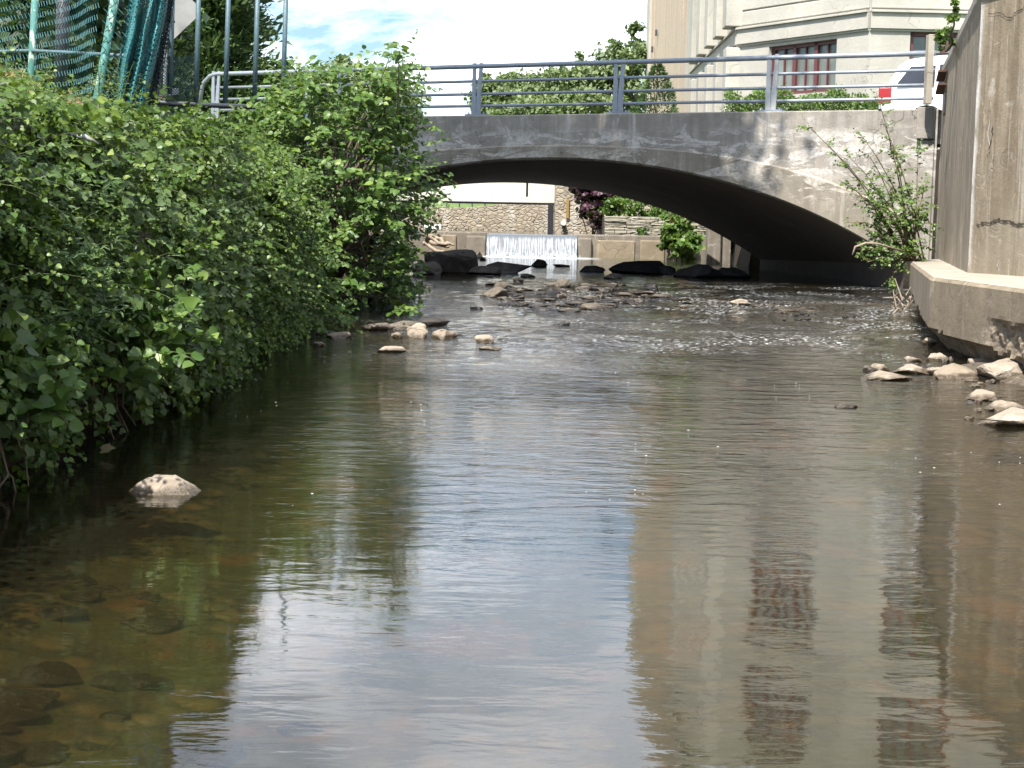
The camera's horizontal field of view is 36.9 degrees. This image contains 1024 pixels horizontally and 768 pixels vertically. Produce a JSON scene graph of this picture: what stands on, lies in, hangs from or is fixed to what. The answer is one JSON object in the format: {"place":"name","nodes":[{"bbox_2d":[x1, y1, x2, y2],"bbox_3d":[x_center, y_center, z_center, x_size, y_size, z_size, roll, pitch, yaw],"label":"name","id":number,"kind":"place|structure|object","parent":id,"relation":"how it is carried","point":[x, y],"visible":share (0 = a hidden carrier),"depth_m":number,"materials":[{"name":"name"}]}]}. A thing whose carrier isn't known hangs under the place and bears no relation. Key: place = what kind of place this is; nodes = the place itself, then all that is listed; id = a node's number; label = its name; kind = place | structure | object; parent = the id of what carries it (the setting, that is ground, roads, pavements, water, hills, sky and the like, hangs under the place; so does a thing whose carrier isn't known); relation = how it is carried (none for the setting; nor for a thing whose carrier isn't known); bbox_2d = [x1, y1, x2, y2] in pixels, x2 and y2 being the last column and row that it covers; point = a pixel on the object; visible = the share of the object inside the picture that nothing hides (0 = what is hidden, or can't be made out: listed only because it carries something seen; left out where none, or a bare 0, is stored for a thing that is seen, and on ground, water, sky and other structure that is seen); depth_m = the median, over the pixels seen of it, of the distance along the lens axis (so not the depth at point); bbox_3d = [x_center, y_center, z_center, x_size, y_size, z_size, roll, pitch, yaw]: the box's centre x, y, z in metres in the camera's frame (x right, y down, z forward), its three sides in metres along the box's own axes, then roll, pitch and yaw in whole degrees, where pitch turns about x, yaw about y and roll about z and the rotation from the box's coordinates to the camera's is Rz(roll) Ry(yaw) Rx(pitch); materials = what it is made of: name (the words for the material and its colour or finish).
{"place":"outdoors","nodes":[
{"label":"outdoors","id":0,"kind":"place"},
{"bbox_2d":[157,50,196,120],"bbox_3d":[-5.305,-4.470,24.172,0.716,1.562,0.060,1,6,0],"label":"screen","id":1,"kind":"object","parent":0,"point":[188,57],"visible":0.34,"depth_m":24.14,"materials":[{"name":"green paint"}]},
{"bbox_2d":[237,0,646,115],"label":"sky","id":2,"kind":"structure","parent":0,"point":[450,32],"materials":[{"name":"white"}]},
{"bbox_2d":[0,75,939,469],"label":"ground","id":3,"kind":"structure","parent":0,"point":[740,257],"depth_m":31.11,"materials":[{"name":"brown"}]},
{"bbox_2d":[0,63,125,108],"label":"leaves","id":4,"kind":"object","parent":3,"relation":"on","point":[4,75],"visible":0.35,"depth_m":10.94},
{"bbox_2d":[0,0,138,111],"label":"chain link fence","id":5,"kind":"object","parent":3,"relation":"on","point":[61,52],"visible":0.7,"depth_m":12.77,"materials":[{"name":"metal"}]},
{"bbox_2d":[111,0,173,117],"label":"netting roll","id":6,"kind":"object","parent":5,"relation":"hanging from","point":[150,65],"visible":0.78,"depth_m":11.80,"materials":[{"name":"plastic"}]},
{"bbox_2d":[38,45,159,124],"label":"tall weed","id":7,"kind":"object","parent":3,"relation":"on","point":[96,80],"visible":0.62,"depth_m":10.57,"materials":[{"name":"green plant"}]},
{"bbox_2d":[0,0,209,100],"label":"tree","id":8,"kind":"object","parent":3,"relation":"on","point":[102,13],"visible":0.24,"depth_m":19.60,"materials":[{"name":"green plant"}]},
{"bbox_2d":[0,109,224,297],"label":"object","id":9,"kind":"structure","parent":3,"relation":"on","point":[75,204],"depth_m":10.85,"materials":[{"name":"plant"}]},
{"bbox_2d":[0,40,371,487],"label":"bank vines","id":10,"kind":"object","parent":9,"relation":"attached to","point":[282,327],"visible":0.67,"depth_m":10.47,"materials":[{"name":"green plant"}]},
{"bbox_2d":[0,355,80,422],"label":"knotweed","id":11,"kind":"object","parent":10,"relation":"on","point":[51,401],"visible":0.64,"depth_m":8.04,"materials":[{"name":"green plant"}]},
{"bbox_2d":[0,354,86,431],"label":"knotweed","id":12,"kind":"object","parent":10,"relation":"on","point":[45,381],"visible":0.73,"depth_m":7.97,"materials":[{"name":"green plant"}]},
{"bbox_2d":[0,335,24,370],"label":"bright vine","id":13,"kind":"object","parent":12,"relation":"on","point":[9,358],"visible":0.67,"depth_m":7.91,"materials":[{"name":"green plant"}]},
{"bbox_2d":[0,315,89,399],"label":"knotweed","id":14,"kind":"object","parent":10,"relation":"on","point":[8,338],"visible":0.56,"depth_m":8.12,"materials":[{"name":"green plant"}]},
{"bbox_2d":[0,209,109,314],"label":"willow weed","id":15,"kind":"object","parent":10,"relation":"on","point":[54,257],"visible":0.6,"depth_m":8.30,"materials":[{"name":"green plant"}]},
{"bbox_2d":[0,257,121,341],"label":"willow weed","id":16,"kind":"object","parent":10,"relation":"on","point":[90,275],"visible":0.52,"depth_m":8.42,"materials":[{"name":"green plant"}]},
{"bbox_2d":[7,149,121,230],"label":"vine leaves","id":17,"kind":"object","parent":10,"relation":"on","point":[66,211],"visible":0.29,"depth_m":8.90,"materials":[{"name":"green plant"}]},
{"bbox_2d":[8,186,130,286],"bbox_3d":[-2.672,-0.828,8.712,1.037,0.592,0.575,1,6,0],"label":"willow weed","id":18,"kind":"object","parent":10,"relation":"on","point":[78,242],"visible":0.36,"depth_m":8.69,"materials":[{"name":"green plant"}]},
{"bbox_2d":[8,248,139,337],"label":"willow weed","id":19,"kind":"object","parent":10,"relation":"on","point":[102,319],"visible":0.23,"depth_m":8.85,"materials":[{"name":"green plant"}]},
{"bbox_2d":[22,234,144,338],"bbox_3d":[-2.598,-0.615,9.179,0.936,0.695,0.656,-2,7,-27],"label":"willow weed","id":20,"kind":"object","parent":10,"relation":"on","point":[119,274],"visible":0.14,"depth_m":9.27,"materials":[{"name":"green plant"}]},
{"bbox_2d":[70,133,98,144],"bbox_3d":[-2.564,-1.469,9.187,0.176,0.065,0.052,1,6,0],"label":"plastic scrap","id":21,"kind":"object","parent":10,"relation":"on","point":[86,137],"visible":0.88,"depth_m":9.18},
{"bbox_2d":[50,180,129,274],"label":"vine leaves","id":22,"kind":"object","parent":10,"relation":"on","point":[106,259],"visible":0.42,"depth_m":9.16,"materials":[{"name":"green plant"}]},
{"bbox_2d":[93,55,145,112],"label":"tall weed","id":23,"kind":"object","parent":10,"relation":"on","point":[118,95],"visible":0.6,"depth_m":10.99,"materials":[{"name":"green plant"}]},
{"bbox_2d":[48,317,204,381],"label":"knotweed","id":24,"kind":"object","parent":10,"relation":"on","point":[163,358],"visible":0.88,"depth_m":9.21,"materials":[{"name":"green plant"}]},
{"bbox_2d":[70,231,191,320],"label":"willow weed","id":25,"kind":"object","parent":10,"relation":"on","point":[148,267],"visible":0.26,"depth_m":9.61,"materials":[{"name":"green plant"}]},
{"bbox_2d":[83,268,218,363],"bbox_3d":[-2.322,-0.413,9.617,0.949,0.645,0.675,-1,6,-15],"label":"knotweed","id":26,"kind":"object","parent":10,"relation":"on","point":[189,303],"visible":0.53,"depth_m":9.56,"materials":[{"name":"green plant"}]},
{"bbox_2d":[87,145,220,227],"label":"trailing vine","id":27,"kind":"object","parent":10,"relation":"hanging from","point":[160,199],"visible":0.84,"depth_m":9.68,"materials":[{"name":"green plant"}]},
{"bbox_2d":[114,255,208,334],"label":"knotweed","id":28,"kind":"object","parent":10,"relation":"on","point":[178,291],"visible":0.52,"depth_m":9.78,"materials":[{"name":"green plant"}]},
{"bbox_2d":[146,314,222,365],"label":"knotweed","id":29,"kind":"object","parent":10,"relation":"on","point":[202,348],"visible":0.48,"depth_m":9.94,"materials":[{"name":"green plant"}]},
{"bbox_2d":[174,211,225,261],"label":"bright vine","id":30,"kind":"object","parent":10,"relation":"on","point":[191,250],"visible":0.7,"depth_m":10.53,"materials":[{"name":"green plant"}]},
{"bbox_2d":[0,309,272,490],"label":"hanging roots","id":31,"kind":"object","parent":3,"relation":"on","point":[21,449],"visible":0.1,"depth_m":9.79,"materials":[{"name":"plant"}]},
{"bbox_2d":[0,58,277,465],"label":"grapevine","id":32,"kind":"object","parent":3,"relation":"on","point":[26,336],"visible":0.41,"depth_m":9.70,"materials":[{"name":"green plant"}]},
{"bbox_2d":[120,9,212,106],"bbox_3d":[-8.936,-8.556,35.744,5.874,7.485,4.556,6,8,37],"label":"tree","id":33,"kind":"object","parent":3,"relation":"on","point":[183,40],"visible":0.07,"depth_m":35.13,"materials":[{"name":"green plant"}]},
{"bbox_2d":[162,0,195,100],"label":"road sign","id":34,"kind":"object","parent":3,"relation":"on","point":[185,13],"visible":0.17,"depth_m":30.50,"materials":[{"name":"grey paint"}]},
{"bbox_2d":[117,0,292,118],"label":"conifer tree","id":35,"kind":"object","parent":3,"relation":"on","point":[242,19],"visible":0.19,"depth_m":42.10,"materials":[{"name":"green plant"}]},
{"bbox_2d":[158,0,308,157],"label":"steel barrier","id":36,"kind":"object","parent":3,"relation":"on","point":[224,104],"visible":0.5,"depth_m":22.36,"materials":[{"name":"metal"}]},
{"bbox_2d":[189,86,416,199],"bbox_3d":[-4.067,-3.591,26.256,4.787,3.137,4.030,3,6,16],"label":"dark shrub","id":37,"kind":"object","parent":3,"relation":"on","point":[327,150],"visible":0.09,"depth_m":26.20,"materials":[{"name":"green plant"}]},
{"bbox_2d":[280,149,362,336],"bbox_3d":[-2.389,-1.545,17.488,1.460,2.260,1.713,1,6,0],"label":"hazel shrub","id":38,"kind":"object","parent":3,"relation":"on","point":[331,308],"visible":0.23,"depth_m":17.22,"materials":[{"name":"green plant"}]},
{"bbox_2d":[224,29,457,317],"bbox_3d":[-2.236,-2.773,20.025,3.096,3.905,3.121,1,6,0],"label":"overhanging shrub","id":39,"kind":"object","parent":3,"relation":"on","point":[283,111],"visible":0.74,"depth_m":19.37,"materials":[{"name":"green plant"}]},
{"bbox_2d":[269,51,431,115],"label":"tree","id":40,"kind":"object","parent":3,"relation":"on","point":[342,60],"visible":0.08,"depth_m":60.97,"materials":[{"name":"green plant"}]},
{"bbox_2d":[308,173,431,301],"bbox_3d":[-2.418,-1.938,22.486,2.551,2.431,3.030,1,6,0],"label":"dark shrub","id":41,"kind":"object","parent":3,"relation":"on","point":[372,242],"visible":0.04,"depth_m":22.41,"materials":[{"name":"green plant"}]},
{"bbox_2d":[391,204,553,230],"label":"stone wall","id":42,"kind":"structure","parent":3,"relation":"on","point":[511,217],"depth_m":59.64,"materials":[{"name":"stone"}]},
{"bbox_2d":[461,67,538,114],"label":"tree","id":43,"kind":"object","parent":3,"relation":"on","point":[498,87],"visible":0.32,"depth_m":88.36,"materials":[{"name":"green plant"}]},
{"bbox_2d":[369,230,705,259],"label":"weir","id":44,"kind":"object","parent":3,"relation":"on","point":[619,246],"visible":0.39,"depth_m":45.92,"materials":[{"name":"concrete"}]},
{"bbox_2d":[486,234,576,257],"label":"waterfall","id":45,"kind":"structure","parent":44,"relation":"on","point":[527,245],"depth_m":45.71,"materials":[{"name":"liquid"}]},
{"bbox_2d":[486,65,610,114],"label":"tree","id":46,"kind":"object","parent":3,"relation":"on","point":[566,72],"visible":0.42,"depth_m":86.15,"materials":[{"name":"green plant"}]},
{"bbox_2d":[207,107,941,288],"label":"arch bridge","id":47,"kind":"structure","parent":3,"relation":"on","point":[767,190],"depth_m":29.85,"materials":[{"name":"concrete"}]},
{"bbox_2d":[198,50,935,117],"bbox_3d":[0.235,-5.973,31.000,16.302,1.069,0.240,4,7,26],"label":"metal railing","id":48,"kind":"object","parent":47,"relation":"on","point":[771,100],"visible":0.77,"depth_m":29.92,"materials":[{"name":"metal"}]},
{"bbox_2d":[878,53,948,147],"bbox_3d":[10.043,-5.843,31.534,4.780,1.855,2.200,4,7,23],"label":"parked car","id":49,"kind":"object","parent":47,"relation":"on","point":[911,77],"visible":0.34,"depth_m":31.36,"materials":[{"name":"white paint"}]},
{"bbox_2d":[923,34,934,104],"bbox_3d":[7.317,-5.515,26.900,0.110,1.200,0.200,1,6,0],"label":"end post","id":50,"kind":"object","parent":47,"relation":"on","point":[928,70],"visible":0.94,"depth_m":26.82,"materials":[{"name":"concrete"}]},
{"bbox_2d":[547,20,646,113],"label":"tree","id":51,"kind":"object","parent":3,"relation":"on","point":[616,49],"visible":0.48,"depth_m":82.69,"materials":[{"name":"green plant"}]},
{"bbox_2d":[566,187,629,233],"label":"purple shrub","id":52,"kind":"object","parent":3,"relation":"on","point":[591,202],"visible":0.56,"depth_m":51.41,"materials":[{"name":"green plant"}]},
{"bbox_2d":[604,216,705,236],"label":"terrace wall","id":53,"kind":"structure","parent":3,"relation":"on","point":[628,225],"depth_m":49.54,"materials":[{"name":"stone"}]},
{"bbox_2d":[630,64,679,112],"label":"cone shrub","id":54,"kind":"object","parent":3,"relation":"on","point":[657,68],"visible":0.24,"depth_m":54.97,"materials":[{"name":"green plant"}]},
{"bbox_2d":[644,0,691,112],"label":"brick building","id":55,"kind":"structure","parent":3,"relation":"on","point":[668,28],"depth_m":69.27,"materials":[{"name":"beige concrete"}]},
{"bbox_2d":[705,228,730,264],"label":"concrete pilaster","id":56,"kind":"object","parent":3,"relation":"on","point":[715,242],"visible":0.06,"depth_m":41.27,"materials":[{"name":"concrete"}]},
{"bbox_2d":[720,83,878,111],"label":"hedge","id":57,"kind":"object","parent":3,"relation":"on","point":[804,106],"visible":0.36,"depth_m":39.66,"materials":[{"name":"green plant"}]},
{"bbox_2d":[688,0,972,148],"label":"office building","id":58,"kind":"structure","parent":3,"relation":"on","point":[723,28],"depth_m":43.26,"materials":[{"name":"white concrete"}]},
{"bbox_2d":[771,39,836,94],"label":"window","id":59,"kind":"structure","parent":58,"relation":"in","point":[829,46],"depth_m":43.50,"materials":[{"name":"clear glass"}]},
{"bbox_2d":[909,32,957,58],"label":"window","id":60,"kind":"structure","parent":58,"relation":"in","point":[917,40],"depth_m":41.47,"materials":[{"name":"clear glass"}]},
{"bbox_2d":[909,259,1023,367],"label":"concrete plinth","id":61,"kind":"structure","parent":3,"relation":"on","point":[968,315],"depth_m":15.40,"materials":[{"name":"concrete"}]},
{"bbox_2d":[795,89,943,293],"bbox_3d":[5.494,-2.954,23.558,2.588,3.156,1.076,-1,7,-20],"label":"buddleia shrub","id":62,"kind":"object","parent":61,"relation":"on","point":[910,251],"visible":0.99,"depth_m":23.73,"materials":[{"name":"green plant"}]},
{"bbox_2d":[935,0,1023,284],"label":"retaining wall","id":63,"kind":"structure","parent":61,"relation":"on","point":[980,215],"depth_m":17.76,"materials":[{"name":"concrete"}]},
{"bbox_2d":[935,83,946,94],"bbox_3d":[7.203,-4.923,25.757,0.140,0.380,0.853,2,6,13],"label":"wall bracket","id":64,"kind":"object","parent":63,"relation":"attached to","point":[940,88],"depth_m":25.71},
{"bbox_2d":[936,70,946,81],"bbox_3d":[7.207,-5.138,25.733,0.140,0.380,0.853,2,6,13],"label":"wall bracket","id":65,"kind":"object","parent":63,"relation":"attached to","point":[941,75],"depth_m":25.64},
{"bbox_2d":[932,0,960,51],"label":"wall top shrub","id":66,"kind":"object","parent":63,"relation":"on","point":[943,36],"visible":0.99,"depth_m":22.48,"materials":[{"name":"green plant"}]},
{"bbox_2d":[382,229,602,234],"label":"pool water","id":67,"kind":"structure","parent":0,"point":[519,232],"depth_m":52.58,"materials":[{"name":"liquid"}]},
{"bbox_2d":[547,203,553,231],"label":"gate post","id":68,"kind":"object","parent":67,"relation":"on","point":[550,215],"visible":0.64,"depth_m":55.67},
{"bbox_2d":[0,255,1023,767],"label":"river water","id":69,"kind":"structure","parent":0,"point":[766,553],"depth_m":6.93,"materials":[{"name":"liquid"}]},
{"bbox_2d":[128,474,200,495],"bbox_3d":[-1.866,0.569,8.285,0.418,0.151,0.289,1,6,0],"label":"rock","id":70,"kind":"object","parent":69,"relation":"on","point":[156,484],"visible":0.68,"depth_m":8.21,"materials":[{"name":"stone"}]},
{"bbox_2d":[325,331,350,337],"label":"rock","id":71,"kind":"object","parent":69,"relation":"on","point":[347,334],"visible":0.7,"depth_m":16.80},
{"bbox_2d":[359,323,392,330],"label":"rock","id":72,"kind":"object","parent":69,"relation":"on","point":[379,327],"visible":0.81,"depth_m":17.68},
{"bbox_2d":[377,346,405,352],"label":"rock","id":73,"kind":"object","parent":69,"relation":"on","point":[392,349],"visible":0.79,"depth_m":15.43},
{"bbox_2d":[389,320,418,329],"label":"rock","id":74,"kind":"object","parent":69,"relation":"on","point":[400,324],"visible":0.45,"depth_m":17.90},
{"bbox_2d":[397,325,427,337],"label":"rock","id":75,"kind":"object","parent":69,"relation":"on","point":[418,332],"visible":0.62,"depth_m":16.97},
{"bbox_2d":[410,261,445,274],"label":"rock","id":76,"kind":"object","parent":69,"relation":"on","point":[435,268],"visible":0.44,"depth_m":30.64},
{"bbox_2d":[418,306,449,325],"bbox_3d":[-0.951,-0.809,18.621,0.395,0.316,0.341,1,6,0],"label":"rock","id":77,"kind":"object","parent":69,"relation":"on","point":[433,321],"visible":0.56,"depth_m":18.48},
{"bbox_2d":[431,329,458,338],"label":"rock","id":78,"kind":"object","parent":69,"relation":"on","point":[442,334],"visible":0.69,"depth_m":16.97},
{"bbox_2d":[424,249,477,273],"bbox_3d":[-1.240,-2.407,31.548,1.165,0.739,0.817,1,6,0],"label":"rock","id":79,"kind":"object","parent":69,"relation":"on","point":[462,261],"visible":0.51,"depth_m":31.29,"materials":[{"name":"stone"}]},
{"bbox_2d":[466,266,500,274],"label":"rock","id":80,"kind":"object","parent":69,"relation":"on","point":[490,270],"visible":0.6,"depth_m":31.23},
{"bbox_2d":[475,334,493,342],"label":"rock","id":81,"kind":"object","parent":69,"relation":"on","point":[484,338],"visible":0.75,"depth_m":16.60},
{"bbox_2d":[482,286,508,296],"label":"rock","id":82,"kind":"object","parent":69,"relation":"on","point":[498,291],"visible":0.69,"depth_m":23.55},
{"bbox_2d":[486,261,530,272],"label":"rock","id":83,"kind":"object","parent":69,"relation":"on","point":[505,267],"visible":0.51,"depth_m":32.31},
{"bbox_2d":[531,259,547,266],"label":"rock","id":84,"kind":"object","parent":69,"relation":"on","point":[539,263],"visible":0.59,"depth_m":36.61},
{"bbox_2d":[553,278,571,287],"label":"rock","id":85,"kind":"object","parent":69,"relation":"on","point":[563,283],"visible":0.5,"depth_m":26.25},
{"bbox_2d":[577,302,606,309],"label":"rock","id":86,"kind":"object","parent":69,"relation":"on","point":[591,306],"visible":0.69,"depth_m":21.49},
{"bbox_2d":[579,266,604,271],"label":"rock","id":87,"kind":"object","parent":69,"relation":"on","point":[592,269],"visible":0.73,"depth_m":33.70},
{"bbox_2d":[609,261,663,273],"bbox_3d":[2.806,-2.482,33.573,1.370,0.444,0.979,2,6,12],"label":"rock","id":88,"kind":"object","parent":69,"relation":"on","point":[640,267],"visible":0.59,"depth_m":33.48,"materials":[{"name":"stone"}]},
{"bbox_2d":[658,265,675,273],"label":"rock","id":89,"kind":"object","parent":69,"relation":"on","point":[664,269],"visible":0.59,"depth_m":33.59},
{"bbox_2d":[656,211,705,260],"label":"bank shrub","id":90,"kind":"object","parent":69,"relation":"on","point":[682,239],"visible":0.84,"depth_m":44.28,"materials":[{"name":"green plant"}]},
{"bbox_2d":[673,264,721,277],"bbox_3d":[3.853,-2.283,31.989,1.011,0.446,0.641,3,6,16],"label":"rock","id":91,"kind":"object","parent":69,"relation":"on","point":[700,271],"visible":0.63,"depth_m":31.83,"materials":[{"name":"stone"}]},
{"bbox_2d":[719,267,750,277],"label":"rock","id":92,"kind":"object","parent":69,"relation":"on","point":[732,272],"visible":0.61,"depth_m":32.14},
{"bbox_2d":[871,363,889,370],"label":"rock","id":93,"kind":"object","parent":69,"relation":"on","point":[882,367],"visible":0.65,"depth_m":14.63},
{"bbox_2d":[861,370,912,380],"bbox_3d":[3.416,-0.058,14.023,0.459,0.118,0.359,4,7,23],"label":"rock","id":94,"kind":"object","parent":69,"relation":"on","point":[879,375],"visible":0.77,"depth_m":13.91,"materials":[{"name":"stone"}]},
{"bbox_2d":[883,279,914,312],"bbox_3d":[5.642,-1.191,22.306,0.500,0.676,1.463,3,6,16],"label":"flood debris","id":95,"kind":"object","parent":69,"relation":"on","point":[909,300],"visible":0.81,"depth_m":22.51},
{"bbox_2d":[893,364,928,373],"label":"rock","id":96,"kind":"object","parent":69,"relation":"on","point":[911,368],"visible":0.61,"depth_m":14.49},
{"bbox_2d":[926,353,948,360],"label":"rock","id":97,"kind":"object","parent":69,"relation":"on","point":[936,356],"visible":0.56,"depth_m":15.63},
{"bbox_2d":[966,389,1012,400],"bbox_3d":[3.942,0.120,12.684,0.382,0.130,0.235,6,8,38],"label":"rock","id":98,"kind":"object","parent":69,"relation":"on","point":[984,395],"visible":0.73,"depth_m":12.69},
{"bbox_2d":[968,407,1023,426],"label":"rock","id":99,"kind":"object","parent":69,"relation":"on","point":[1012,417],"visible":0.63,"depth_m":11.24,"materials":[{"name":"stone"}]},
{"bbox_2d":[983,400,1023,410],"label":"rock","id":100,"kind":"object","parent":69,"relation":"on","point":[1000,405],"visible":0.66,"depth_m":12.10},
{"bbox_2d":[597,218,704,234],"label":"terrace soil","id":101,"kind":"structure","parent":0,"point":[601,231],"depth_m":50.05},
{"bbox_2d":[554,185,650,232],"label":"stone pier","id":102,"kind":"structure","parent":101,"relation":"on","point":[566,220],"depth_m":54.62,"materials":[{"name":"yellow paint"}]},
{"bbox_2d":[388,183,554,204],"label":"beam bridge","id":103,"kind":"structure","parent":102,"relation":"on","point":[501,193],"depth_m":56.15,"materials":[{"name":"concrete"}]},
{"bbox_2d":[597,195,667,216],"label":"juniper shrub","id":104,"kind":"object","parent":101,"relation":"on","point":[610,205],"visible":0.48,"depth_m":50.46,"materials":[{"name":"green plant"}]},
{"bbox_2d":[962,360,1023,385],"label":"rocks","id":105,"kind":"object","parent":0,"point":[1018,379],"depth_m":14.01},
{"bbox_2d":[934,363,979,378],"bbox_3d":[4.134,-0.077,14.257,0.478,0.185,0.390,10,12,-1],"label":"rock","id":106,"kind":"object","parent":105,"relation":"on","point":[953,371],"visible":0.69,"depth_m":14.22,"materials":[{"name":"stone"}]},
{"bbox_2d":[976,358,1023,380],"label":"rock","id":107,"kind":"object","parent":105,"relation":"on","point":[1002,369],"visible":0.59,"depth_m":14.05,"materials":[{"name":"stone"}]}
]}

